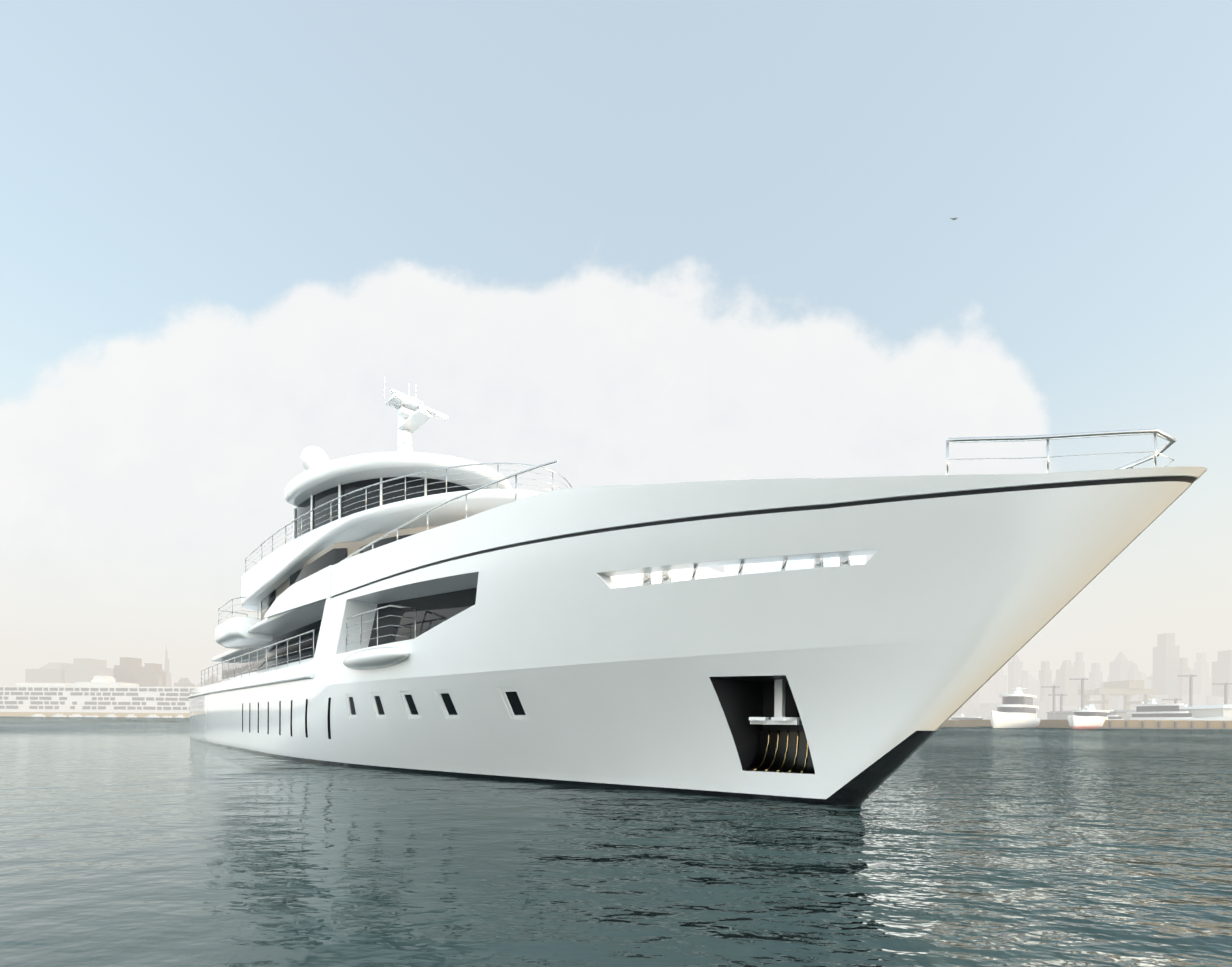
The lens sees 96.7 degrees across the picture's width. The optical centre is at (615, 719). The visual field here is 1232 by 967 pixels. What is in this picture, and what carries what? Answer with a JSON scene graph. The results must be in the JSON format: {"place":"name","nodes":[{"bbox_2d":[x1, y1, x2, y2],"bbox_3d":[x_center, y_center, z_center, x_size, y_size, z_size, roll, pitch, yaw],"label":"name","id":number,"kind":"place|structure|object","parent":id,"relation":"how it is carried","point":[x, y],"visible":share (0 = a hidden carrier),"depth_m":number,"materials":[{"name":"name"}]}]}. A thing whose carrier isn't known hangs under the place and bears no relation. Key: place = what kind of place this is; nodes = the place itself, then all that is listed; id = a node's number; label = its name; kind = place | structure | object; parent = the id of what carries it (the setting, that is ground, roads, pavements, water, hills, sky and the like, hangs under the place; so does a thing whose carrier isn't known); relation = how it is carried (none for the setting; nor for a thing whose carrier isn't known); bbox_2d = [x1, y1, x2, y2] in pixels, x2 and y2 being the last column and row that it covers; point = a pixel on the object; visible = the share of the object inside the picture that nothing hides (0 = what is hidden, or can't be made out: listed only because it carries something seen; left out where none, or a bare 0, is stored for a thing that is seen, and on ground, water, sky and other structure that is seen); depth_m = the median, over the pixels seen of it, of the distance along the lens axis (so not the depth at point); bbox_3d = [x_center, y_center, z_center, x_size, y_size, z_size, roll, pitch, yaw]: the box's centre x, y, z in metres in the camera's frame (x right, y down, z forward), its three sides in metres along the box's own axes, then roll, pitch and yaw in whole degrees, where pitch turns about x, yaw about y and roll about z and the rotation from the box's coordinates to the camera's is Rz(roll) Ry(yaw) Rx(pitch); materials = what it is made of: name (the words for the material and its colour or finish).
{"place":"outdoors","nodes":[
{"label":"outdoors","id":0,"kind":"place"},
{"bbox_2d":[0,716,1231,966],"bbox_3d":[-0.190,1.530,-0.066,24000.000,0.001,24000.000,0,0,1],"label":"water","id":1,"kind":"structure","parent":0,"point":[146,842],"depth_m":5.88,"materials":[{"name":"teal liquid"}]},
{"bbox_2d":[0,712,189,717],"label":"quay","id":2,"kind":"structure","parent":1,"relation":"in","point":[90,714],"depth_m":594.92,"materials":[{"name":"grey concrete"}]},
{"bbox_2d":[0,675,199,712],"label":"building","id":3,"kind":"structure","parent":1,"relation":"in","point":[103,694],"depth_m":631.53,"materials":[{"name":"grey"}]},
{"bbox_2d":[25,633,1231,719],"bbox_3d":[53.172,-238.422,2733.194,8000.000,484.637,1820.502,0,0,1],"label":"skyline","id":4,"kind":"structure","parent":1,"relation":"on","point":[1163,679],"depth_m":2673.18,"materials":[{"name":"grey"}]},
{"bbox_2d":[188,376,1206,804],"bbox_3d":[-9.704,-5.702,24.246,10.300,18.730,48.818,0,0,-45],"label":"yacht","id":5,"kind":"object","parent":1,"relation":"on","point":[440,614],"visible":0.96,"depth_m":10.16,"materials":[{"name":"paint"}]},
{"bbox_2d":[950,714,982,719],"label":"boat","id":6,"kind":"object","parent":1,"relation":"on","point":[961,717],"visible":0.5,"depth_m":218.96,"materials":[{"name":"grey"}]},
{"bbox_2d":[989,679,1040,727],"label":"yacht","id":7,"kind":"object","parent":1,"relation":"on","point":[1016,708],"visible":0.92,"depth_m":144.03,"materials":[{"name":"grey"}]},
{"bbox_2d":[941,675,1231,728],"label":"pier","id":8,"kind":"structure","parent":1,"relation":"on","point":[1126,689],"depth_m":177.29,"materials":[{"name":"brown"}]},
{"bbox_2d":[1067,704,1109,728],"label":"yacht","id":9,"kind":"object","parent":1,"relation":"on","point":[1090,717],"visible":0.81,"depth_m":140.30,"materials":[{"name":"grey"}]},
{"bbox_2d":[1067,706,1123,719],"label":"yacht","id":10,"kind":"object","parent":1,"relation":"on","point":[1113,717],"visible":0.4,"depth_m":216.68,"materials":[{"name":"grey"}]},
{"bbox_2d":[1127,695,1225,720],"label":"yacht","id":11,"kind":"object","parent":1,"relation":"on","point":[1151,709],"visible":0.54,"depth_m":172.60,"materials":[{"name":"grey"}]},
{"bbox_2d":[0,0,1231,693],"label":"sky","id":12,"kind":"structure","parent":0,"point":[615,242],"materials":[{"name":"blue"}]}
]}

